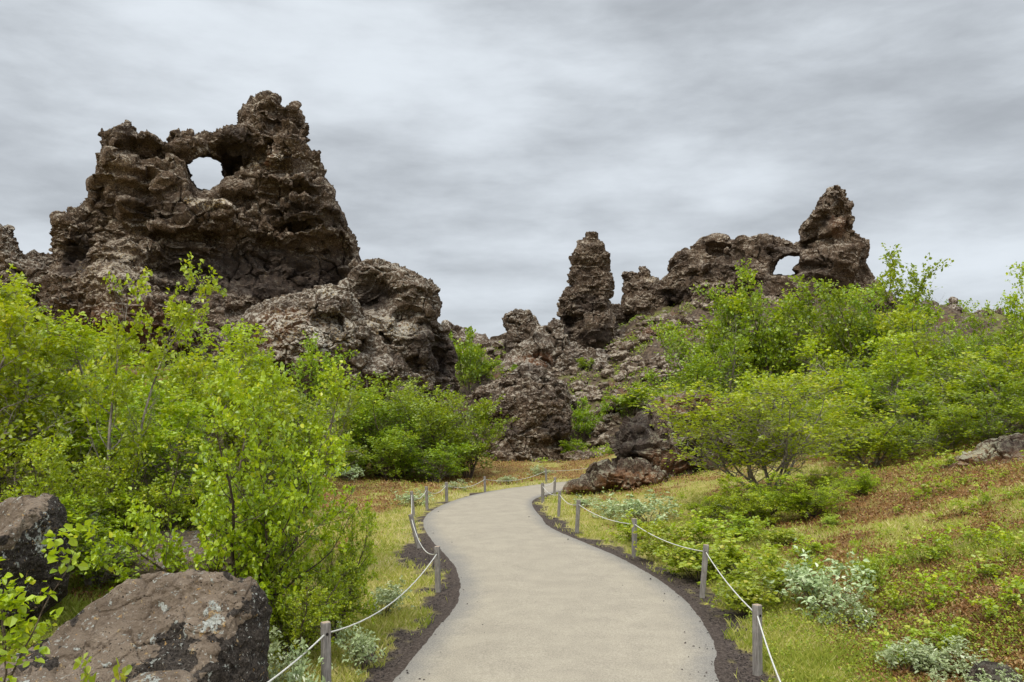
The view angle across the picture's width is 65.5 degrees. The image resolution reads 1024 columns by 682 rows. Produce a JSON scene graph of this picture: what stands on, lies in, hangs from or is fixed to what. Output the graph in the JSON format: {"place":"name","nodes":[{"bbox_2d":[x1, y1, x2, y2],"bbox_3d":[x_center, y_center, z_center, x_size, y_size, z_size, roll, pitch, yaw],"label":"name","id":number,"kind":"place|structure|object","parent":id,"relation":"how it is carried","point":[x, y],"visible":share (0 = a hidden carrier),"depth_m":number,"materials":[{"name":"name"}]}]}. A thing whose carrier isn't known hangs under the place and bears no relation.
{"place":"outdoors","nodes":[
{"label":"outdoors","id":0,"kind":"place"},
{"bbox_2d":[0,298,1023,681],"bbox_3d":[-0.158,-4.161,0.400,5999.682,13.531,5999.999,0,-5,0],"label":"ground","id":1,"kind":"structure","parent":0,"point":[709,624],"depth_m":12.53,"materials":[{"name":"plant"}]},
{"bbox_2d":[0,224,53,336],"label":"rock outcrop","id":2,"kind":"object","parent":1,"relation":"on","point":[33,266],"visible":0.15,"depth_m":41.31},
{"bbox_2d":[0,493,71,629],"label":"boulder","id":3,"kind":"object","parent":1,"relation":"on","point":[27,522],"visible":0.74,"depth_m":6.44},
{"bbox_2d":[0,514,98,681],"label":"birch shrub","id":4,"kind":"object","parent":1,"relation":"on","point":[20,635],"visible":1,"depth_m":3.89,"materials":[{"name":"green plant"}]},
{"bbox_2d":[1,302,99,395],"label":"birch tree","id":5,"kind":"object","parent":1,"relation":"on","point":[44,331],"visible":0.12,"depth_m":19.88,"materials":[{"name":"green plant"}]},
{"bbox_2d":[0,430,111,546],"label":"birch shrub","id":6,"kind":"object","parent":1,"relation":"on","point":[54,485],"visible":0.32,"depth_m":7.52,"materials":[{"name":"green plant"}]},
{"bbox_2d":[0,276,116,502],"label":"birch tree","id":7,"kind":"object","parent":1,"relation":"on","point":[29,398],"visible":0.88,"depth_m":8.56,"materials":[{"name":"green plant"}]},
{"bbox_2d":[1,308,148,498],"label":"birch tree","id":8,"kind":"object","parent":1,"relation":"on","point":[89,341],"visible":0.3,"depth_m":9.45,"materials":[{"name":"green plant"}]},
{"bbox_2d":[73,653,131,681],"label":"birch sapling","id":9,"kind":"object","parent":1,"relation":"on","point":[125,671],"visible":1,"depth_m":4.69,"materials":[{"name":"green plant"}]},
{"bbox_2d":[59,486,146,588],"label":"birch tree","id":10,"kind":"object","parent":1,"relation":"on","point":[97,576],"visible":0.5,"depth_m":7.37,"materials":[{"name":"green plant"}]},
{"bbox_2d":[0,569,271,681],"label":"boulder","id":11,"kind":"object","parent":1,"relation":"on","point":[202,626],"visible":0.94,"depth_m":5.22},
{"bbox_2d":[68,252,226,532],"bbox_3d":[-3.808,0.700,8.328,1.490,3.461,0.809,3,-6,-25],"label":"birch tree","id":12,"kind":"object","parent":1,"relation":"on","point":[180,314],"visible":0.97,"depth_m":8.33,"materials":[{"name":"green plant"}]},
{"bbox_2d":[69,411,226,546],"bbox_3d":[-3.711,1.569,8.352,1.657,1.685,1.808,-5,-7,40],"label":"birch shrub","id":13,"kind":"object","parent":1,"relation":"on","point":[153,491],"visible":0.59,"depth_m":8.08,"materials":[{"name":"green plant"}]},
{"bbox_2d":[71,530,240,581],"bbox_3d":[-3.616,2.184,8.073,1.881,0.480,1.135,0,-5,0],"label":"boulder","id":14,"kind":"object","parent":1,"relation":"on","point":[187,535],"visible":0.13,"depth_m":7.71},
{"bbox_2d":[72,380,243,530],"bbox_3d":[-3.904,1.485,9.018,1.822,2.106,1.570,-2,-6,18],"label":"birch tree","id":15,"kind":"object","parent":1,"relation":"on","point":[186,413],"visible":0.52,"depth_m":8.80,"materials":[{"name":"green plant"}]},
{"bbox_2d":[128,669,195,681],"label":"boulder","id":16,"kind":"object","parent":1,"relation":"on","point":[179,675],"visible":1,"depth_m":4.40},
{"bbox_2d":[36,90,360,367],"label":"rock formation","id":17,"kind":"object","parent":1,"relation":"on","point":[263,220],"visible":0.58,"depth_m":42.59,"materials":[{"name":"stone"}]},
{"bbox_2d":[82,348,364,636],"bbox_3d":[-2.550,1.530,7.325,2.364,2.827,2.168,2,-6,-21],"label":"birch shrub","id":18,"kind":"object","parent":1,"relation":"on","point":[263,523],"visible":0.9,"depth_m":6.88,"materials":[{"name":"green plant"}]},
{"bbox_2d":[149,331,303,530],"bbox_3d":[-3.568,1.298,10.003,2.087,2.892,1.799,4,-7,-34],"label":"birch tree","id":19,"kind":"object","parent":1,"relation":"on","point":[195,370],"visible":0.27,"depth_m":9.99,"materials":[{"name":"green plant"}]},
{"bbox_2d":[172,304,287,405],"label":"birch tree","id":20,"kind":"object","parent":1,"relation":"on","point":[224,328],"visible":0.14,"depth_m":27.31,"materials":[{"name":"green plant"}]},
{"bbox_2d":[267,625,307,681],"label":"willow shrub","id":21,"kind":"object","parent":1,"relation":"on","point":[273,672],"visible":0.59,"depth_m":6.29,"materials":[{"name":"green plant"}]},
{"bbox_2d":[212,352,372,537],"bbox_3d":[-3.032,1.623,10.687,2.298,3.017,1.648,1,-6,-8],"label":"birch tree","id":22,"kind":"object","parent":1,"relation":"on","point":[334,387],"visible":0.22,"depth_m":10.81,"materials":[{"name":"green plant"}]},
{"bbox_2d":[275,637,324,681],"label":"willow shrub","id":23,"kind":"object","parent":1,"relation":"on","point":[300,670],"visible":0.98,"depth_m":5.73,"materials":[{"name":"green plant"}]},
{"bbox_2d":[244,553,360,670],"bbox_3d":[-1.897,2.378,7.124,1.076,1.079,1.174,2,-6,-22],"label":"birch shrub","id":24,"kind":"object","parent":1,"relation":"on","point":[294,627],"visible":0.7,"depth_m":6.91,"materials":[{"name":"green plant"}]},
{"bbox_2d":[251,331,359,444],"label":"birch tree","id":25,"kind":"object","parent":1,"relation":"on","point":[310,356],"visible":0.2,"depth_m":29.30,"materials":[{"name":"green plant"}]},
{"bbox_2d":[265,372,366,475],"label":"birch tree","id":26,"kind":"object","parent":1,"relation":"on","point":[348,417],"visible":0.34,"depth_m":23.56,"materials":[{"name":"green plant"}]},
{"bbox_2d":[230,283,420,410],"bbox_3d":[-9.453,0.411,40.561,9.245,6.882,7.090,5,-7,-40],"label":"rock outcrop","id":27,"kind":"object","parent":1,"relation":"on","point":[331,315],"visible":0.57,"depth_m":38.44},
{"bbox_2d":[321,621,331,681],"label":"rope post","id":28,"kind":"object","parent":1,"relation":"on","point":[326,648],"visible":0.98,"depth_m":6.21,"materials":[{"name":"grey wood"}]},
{"bbox_2d":[283,495,380,639],"bbox_3d":[-1.870,2.301,7.899,1.226,1.540,1.337,0,-5,2],"label":"birch shrub","id":29,"kind":"object","parent":1,"relation":"on","point":[353,594],"visible":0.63,"depth_m":7.92,"materials":[{"name":"green plant"}]},
{"bbox_2d":[331,620,386,674],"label":"willow shrub","id":30,"kind":"object","parent":1,"relation":"on","point":[360,645],"visible":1,"depth_m":6.99,"materials":[{"name":"green plant"}]},
{"bbox_2d":[305,388,412,467],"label":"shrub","id":31,"kind":"object","parent":1,"relation":"on","point":[385,412],"visible":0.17,"depth_m":30.90,"materials":[{"name":"green plant"}]},
{"bbox_2d":[313,371,413,469],"bbox_3d":[-5.978,3.297,32.821,4.634,4.308,4.526,3,-6,-27],"label":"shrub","id":32,"kind":"object","parent":1,"relation":"on","point":[362,384],"visible":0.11,"depth_m":33.63,"materials":[{"name":"green plant"}]},
{"bbox_2d":[316,387,429,477],"bbox_3d":[-5.135,3.541,30.264,3.460,3.579,4.496,-5,-7,41],"label":"shrub","id":33,"kind":"object","parent":1,"relation":"on","point":[363,424],"visible":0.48,"depth_m":30.02,"materials":[{"name":"green plant"}]},
{"bbox_2d":[369,570,416,616],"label":"willow shrub","id":34,"kind":"object","parent":1,"relation":"on","point":[389,595],"visible":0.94,"depth_m":8.94,"materials":[{"name":"green plant"}]},
{"bbox_2d":[338,258,459,413],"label":"rock outcrop","id":35,"kind":"object","parent":1,"relation":"on","point":[401,306],"visible":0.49,"depth_m":42.23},
{"bbox_2d":[361,427,437,480],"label":"shrub","id":36,"kind":"object","parent":1,"relation":"on","point":[393,461],"visible":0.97,"depth_m":28.89,"materials":[{"name":"green plant"}]},
{"bbox_2d":[368,375,463,476],"bbox_3d":[-4.148,3.580,33.352,4.704,4.472,4.594,4,-7,-39],"label":"shrub","id":37,"kind":"object","parent":1,"relation":"on","point":[397,396],"visible":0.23,"depth_m":32.15,"materials":[{"name":"green plant"}]},
{"bbox_2d":[387,434,480,482],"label":"shrub","id":38,"kind":"object","parent":1,"relation":"on","point":[426,471],"visible":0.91,"depth_m":29.56,"materials":[{"name":"green plant"}]},
{"bbox_2d":[395,385,481,480],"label":"shrub","id":39,"kind":"object","parent":1,"relation":"on","point":[441,431],"visible":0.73,"depth_m":30.80,"materials":[{"name":"green plant"}]},
{"bbox_2d":[398,380,505,477],"bbox_3d":[-2.667,3.787,34.027,4.054,4.232,4.151,5,-7,-41],"label":"shrub","id":40,"kind":"object","parent":1,"relation":"on","point":[471,419],"visible":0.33,"depth_m":33.53,"materials":[{"name":"green plant"}]},
{"bbox_2d":[448,325,485,394],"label":"birch tree","id":41,"kind":"object","parent":1,"relation":"on","point":[469,369],"visible":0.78,"depth_m":51.91,"materials":[{"name":"green plant"}]},
{"bbox_2d":[441,320,506,348],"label":"rock outcrop","id":42,"kind":"object","parent":1,"relation":"on","point":[458,331],"visible":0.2,"depth_m":66.99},
{"bbox_2d":[448,406,519,477],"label":"shrub","id":43,"kind":"object","parent":1,"relation":"on","point":[492,433],"visible":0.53,"depth_m":33.39,"materials":[{"name":"green plant"}]},
{"bbox_2d":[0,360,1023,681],"bbox_3d":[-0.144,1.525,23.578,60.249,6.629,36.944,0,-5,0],"label":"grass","id":44,"kind":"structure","parent":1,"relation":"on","point":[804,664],"depth_m":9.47,"materials":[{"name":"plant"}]},
{"bbox_2d":[1,358,1023,681],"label":"heather","id":45,"kind":"object","parent":1,"relation":"on","point":[963,602],"visible":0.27,"depth_m":10.58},
{"bbox_2d":[471,375,572,460],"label":"rock outcrop","id":46,"kind":"object","parent":1,"relation":"on","point":[542,426],"visible":0.57,"depth_m":41.00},
{"bbox_2d":[508,362,580,406],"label":"rock outcrop","id":47,"kind":"object","parent":1,"relation":"on","point":[540,374],"visible":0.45,"depth_m":48.28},
{"bbox_2d":[502,318,609,373],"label":"rock outcrop","id":48,"kind":"object","parent":1,"relation":"on","point":[550,344],"visible":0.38,"depth_m":58.63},
{"bbox_2d":[502,309,540,352],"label":"rock pillar","id":49,"kind":"object","parent":48,"relation":"on","point":[519,325],"visible":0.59,"depth_m":60.52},
{"bbox_2d":[556,231,616,348],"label":"rock pillar","id":50,"kind":"object","parent":48,"relation":"on","point":[585,312],"visible":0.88,"depth_m":60.97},
{"bbox_2d":[349,492,777,681],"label":"gravel","id":51,"kind":"structure","parent":1,"relation":"on","point":[436,609],"depth_m":8.56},
{"bbox_2d":[386,293,785,462],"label":"rubble","id":52,"kind":"object","parent":1,"relation":"on","point":[592,393],"visible":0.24,"depth_m":52.72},
{"bbox_2d":[570,396,613,441],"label":"birch tree","id":53,"kind":"object","parent":1,"relation":"on","point":[579,415],"visible":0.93,"depth_m":44.71,"materials":[{"name":"green plant"}]},
{"bbox_2d":[562,457,668,494],"bbox_3d":[3.172,4.057,23.276,3.414,1.304,2.159,0,-5,0],"label":"rock outcrop","id":54,"kind":"object","parent":1,"relation":"on","point":[626,473],"visible":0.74,"depth_m":22.73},
{"bbox_2d":[454,296,777,462],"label":"slope plants","id":55,"kind":"object","parent":1,"relation":"on","point":[608,447],"visible":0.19,"depth_m":54.50,"materials":[{"name":"green plant"}]},
{"bbox_2d":[601,382,654,415],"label":"birch tree","id":56,"kind":"object","parent":1,"relation":"on","point":[626,401],"visible":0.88,"depth_m":45.34,"materials":[{"name":"green plant"}]},
{"bbox_2d":[600,508,663,540],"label":"birch shrub","id":57,"kind":"object","parent":1,"relation":"on","point":[622,527],"visible":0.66,"depth_m":14.25,"materials":[{"name":"green plant"}]},
{"bbox_2d":[602,487,680,525],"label":"willow shrub","id":58,"kind":"object","parent":1,"relation":"on","point":[635,507],"visible":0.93,"depth_m":16.30,"materials":[{"name":"green plant"}]},
{"bbox_2d":[618,518,700,559],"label":"birch shrub","id":59,"kind":"object","parent":1,"relation":"on","point":[665,529],"visible":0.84,"depth_m":12.44,"materials":[{"name":"green plant"}]},
{"bbox_2d":[637,342,723,403],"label":"birch tree","id":60,"kind":"object","parent":1,"relation":"on","point":[703,365],"visible":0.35,"depth_m":33.96,"materials":[{"name":"green plant"}]},
{"bbox_2d":[651,509,738,545],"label":"birch shrub","id":61,"kind":"object","parent":1,"relation":"on","point":[704,530],"visible":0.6,"depth_m":13.31,"materials":[{"name":"green plant"}]},
{"bbox_2d":[608,390,790,477],"bbox_3d":[6.045,3.357,25.398,6.163,3.651,4.269,0,-5,0],"label":"rock outcrop","id":62,"kind":"object","parent":1,"relation":"on","point":[633,438],"visible":0.39,"depth_m":24.23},
{"bbox_2d":[674,492,728,518],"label":"birch shrub","id":63,"kind":"object","parent":1,"relation":"on","point":[709,510],"visible":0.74,"depth_m":15.30,"materials":[{"name":"green plant"}]},
{"bbox_2d":[653,530,751,580],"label":"birch shrub","id":64,"kind":"object","parent":1,"relation":"on","point":[679,559],"visible":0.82,"depth_m":10.85,"materials":[{"name":"green plant"}]},
{"bbox_2d":[645,294,769,399],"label":"birch tree","id":65,"kind":"object","parent":1,"relation":"on","point":[728,361],"visible":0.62,"depth_m":35.76,"materials":[{"name":"green plant"}]},
{"bbox_2d":[662,528,783,584],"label":"birch shrub","id":66,"kind":"object","parent":1,"relation":"on","point":[738,557],"visible":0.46,"depth_m":10.73,"materials":[{"name":"green plant"}]},
{"bbox_2d":[687,510,772,540],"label":"birch shrub","id":67,"kind":"object","parent":1,"relation":"on","point":[746,531],"visible":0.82,"depth_m":13.24,"materials":[{"name":"green plant"}]},
{"bbox_2d":[704,558,781,616],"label":"birch shrub","id":68,"kind":"object","parent":1,"relation":"on","point":[745,592],"visible":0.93,"depth_m":8.89,"materials":[{"name":"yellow plant"}]},
{"bbox_2d":[617,363,885,492],"bbox_3d":[5.536,1.924,17.251,5.091,3.000,5.274,-4,-7,34],"label":"birch tree","id":69,"kind":"object","parent":1,"relation":"on","point":[785,431],"visible":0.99,"depth_m":16.68,"materials":[{"name":"green plant"}]},
{"bbox_2d":[690,258,818,409],"bbox_3d":[11.375,-0.142,36.759,5.621,7.440,4.327,1,-6,-10],"label":"birch tree","id":70,"kind":"object","parent":1,"relation":"on","point":[777,359],"visible":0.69,"depth_m":36.56,"materials":[{"name":"green plant"}]},
{"bbox_2d":[752,604,762,675],"bbox_3d":[2.126,2.643,6.896,0.080,0.702,0.076,3,-6,-31],"label":"rope post","id":71,"kind":"object","parent":1,"relation":"on","point":[757,663],"visible":0.98,"depth_m":6.88,"materials":[{"name":"grey wood"}]},
{"bbox_2d":[700,291,815,399],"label":"birch tree","id":72,"kind":"object","parent":1,"relation":"on","point":[717,332],"visible":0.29,"depth_m":36.89,"materials":[{"name":"green plant"}]},
{"bbox_2d":[704,472,818,524],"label":"birch shrub","id":73,"kind":"object","parent":1,"relation":"on","point":[736,501],"visible":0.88,"depth_m":14.03,"materials":[{"name":"green plant"}]},
{"bbox_2d":[620,185,911,323],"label":"rock formation","id":74,"kind":"object","parent":1,"relation":"on","point":[832,245],"visible":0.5,"depth_m":64.05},
{"bbox_2d":[713,540,834,608],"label":"birch shrub","id":75,"kind":"object","parent":1,"relation":"on","point":[742,567],"visible":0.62,"depth_m":9.59,"materials":[{"name":"green plant"}]},
{"bbox_2d":[749,516,808,544],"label":"birch shrub","id":76,"kind":"object","parent":1,"relation":"on","point":[779,534],"visible":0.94,"depth_m":12.22,"materials":[{"name":"green plant"}]},
{"bbox_2d":[730,362,833,450],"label":"birch tree","id":77,"kind":"object","parent":1,"relation":"on","point":[746,383],"visible":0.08,"depth_m":28.91,"materials":[{"name":"green plant"}]},
{"bbox_2d":[744,470,859,519],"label":"birch shrub","id":78,"kind":"object","parent":1,"relation":"on","point":[806,502],"visible":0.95,"depth_m":13.67,"materials":[{"name":"green plant"}]},
{"bbox_2d":[751,274,861,382],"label":"birch tree","id":79,"kind":"object","parent":1,"relation":"on","point":[814,316],"visible":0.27,"depth_m":36.88,"materials":[{"name":"green plant"}]},
{"bbox_2d":[764,538,876,619],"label":"willow shrub","id":80,"kind":"object","parent":1,"relation":"on","point":[804,576],"visible":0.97,"depth_m":8.69,"materials":[{"name":"green plant"}]},
{"bbox_2d":[769,282,882,413],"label":"birch tree","id":81,"kind":"object","parent":1,"relation":"on","point":[826,332],"visible":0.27,"depth_m":36.47,"materials":[{"name":"green plant"}]},
{"bbox_2d":[776,376,881,452],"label":"birch tree","id":82,"kind":"object","parent":1,"relation":"on","point":[857,385],"visible":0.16,"depth_m":23.89,"materials":[{"name":"green plant"}]},
{"bbox_2d":[815,582,888,633],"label":"willow shrub","id":83,"kind":"object","parent":1,"relation":"on","point":[850,601],"visible":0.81,"depth_m":8.26,"materials":[{"name":"green plant"}]},
{"bbox_2d":[829,468,882,494],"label":"birch shrub","id":84,"kind":"object","parent":1,"relation":"on","point":[864,484],"visible":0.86,"depth_m":14.65,"materials":[{"name":"green plant"}]},
{"bbox_2d":[784,329,931,438],"bbox_3d":[11.267,1.422,25.382,4.310,3.913,4.101,1,-6,-8],"label":"birch tree","id":85,"kind":"object","parent":1,"relation":"on","point":[892,382],"visible":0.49,"depth_m":25.30,"materials":[{"name":"green plant"}]},
{"bbox_2d":[848,531,889,594],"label":"birch shrub","id":86,"kind":"object","parent":1,"relation":"on","point":[873,564],"visible":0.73,"depth_m":9.15,"materials":[{"name":"green plant"}]},
{"bbox_2d":[814,395,925,468],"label":"birch tree","id":87,"kind":"object","parent":1,"relation":"on","point":[877,441],"visible":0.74,"depth_m":20.48,"materials":[{"name":"green plant"}]},
{"bbox_2d":[814,243,953,394],"bbox_3d":[16.282,-0.697,35.301,5.801,7.427,4.465,-2,-6,22],"label":"birch tree","id":88,"kind":"object","parent":1,"relation":"on","point":[851,327],"visible":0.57,"depth_m":34.90,"materials":[{"name":"green plant"}]},
{"bbox_2d":[839,283,950,387],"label":"birch tree","id":89,"kind":"object","parent":1,"relation":"on","point":[858,303],"visible":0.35,"depth_m":33.92,"materials":[{"name":"green plant"}]},
{"bbox_2d":[842,345,966,417],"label":"birch tree","id":90,"kind":"object","parent":1,"relation":"on","point":[930,371],"visible":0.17,"depth_m":27.94,"materials":[{"name":"green plant"}]},
{"bbox_2d":[871,295,964,410],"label":"birch tree","id":91,"kind":"object","parent":1,"relation":"on","point":[928,344],"visible":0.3,"depth_m":30.39,"materials":[{"name":"green plant"}]},
{"bbox_2d":[873,634,963,680],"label":"willow shrub","id":92,"kind":"object","parent":1,"relation":"on","point":[920,648],"visible":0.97,"depth_m":6.58,"materials":[{"name":"green plant"}]},
{"bbox_2d":[841,369,1001,446],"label":"birch tree","id":93,"kind":"object","parent":1,"relation":"on","point":[915,398],"visible":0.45,"depth_m":23.05,"materials":[{"name":"green plant"}]},
{"bbox_2d":[896,568,965,613],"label":"birch sapling","id":94,"kind":"object","parent":1,"relation":"on","point":[928,585],"visible":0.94,"depth_m":8.06,"materials":[{"name":"green plant"}]},
{"bbox_2d":[904,613,973,651],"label":"birch sapling","id":95,"kind":"object","parent":1,"relation":"on","point":[929,631],"visible":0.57,"depth_m":7.03,"materials":[{"name":"green plant"}]},
{"bbox_2d":[898,402,982,457],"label":"birch tree","id":96,"kind":"object","parent":1,"relation":"on","point":[941,442],"visible":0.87,"depth_m":20.02,"materials":[{"name":"green plant"}]},
{"bbox_2d":[907,635,990,679],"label":"willow shrub","id":97,"kind":"object","parent":1,"relation":"on","point":[949,668],"visible":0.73,"depth_m":6.50,"materials":[{"name":"green plant"}]},
{"bbox_2d":[888,344,1023,441],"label":"birch tree","id":98,"kind":"object","parent":1,"relation":"on","point":[948,387],"visible":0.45,"depth_m":22.24,"materials":[{"name":"green plant"}]},
{"bbox_2d":[920,316,994,397],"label":"birch tree","id":99,"kind":"object","parent":1,"relation":"on","point":[953,324],"visible":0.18,"depth_m":29.60,"materials":[{"name":"green plant"}]},
{"bbox_2d":[931,389,1023,442],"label":"birch tree","id":100,"kind":"object","parent":1,"relation":"on","point":[988,429],"visible":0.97,"depth_m":19.23,"materials":[{"name":"green plant"}]},
{"bbox_2d":[934,298,1023,386],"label":"birch tree","id":101,"kind":"object","parent":1,"relation":"on","point":[1010,342],"visible":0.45,"depth_m":25.70,"materials":[{"name":"green plant"}]},
{"bbox_2d":[940,433,1023,469],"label":"rock outcrop","id":102,"kind":"object","parent":1,"relation":"on","point":[1004,448],"visible":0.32,"depth_m":15.14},
{"bbox_2d":[942,349,1023,434],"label":"birch tree","id":103,"kind":"object","parent":1,"relation":"on","point":[984,382],"visible":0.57,"depth_m":20.34,"materials":[{"name":"green plant"}]},
{"bbox_2d":[965,588,1020,622],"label":"birch sapling","id":104,"kind":"object","parent":1,"relation":"on","point":[993,606],"visible":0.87,"depth_m":7.18,"materials":[{"name":"green plant"}]},
{"bbox_2d":[966,661,1022,681],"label":"boulder","id":105,"kind":"object","parent":1,"relation":"on","point":[989,667],"visible":0.62,"depth_m":6.12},
{"bbox_2d":[988,261,1023,386],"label":"birch tree","id":106,"kind":"object","parent":1,"relation":"on","point":[1014,300],"visible":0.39,"depth_m":26.66,"materials":[{"name":"green plant"}]},
{"bbox_2d":[0,0,1023,339],"label":"sky","id":107,"kind":"structure","parent":0,"point":[470,147],"materials":[{"name":"grey"}]},
{"bbox_2d":[393,481,718,681],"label":"path","id":108,"kind":"structure","parent":0,"point":[552,605],"depth_m":8.87,"materials":[{"name":"concrete"}]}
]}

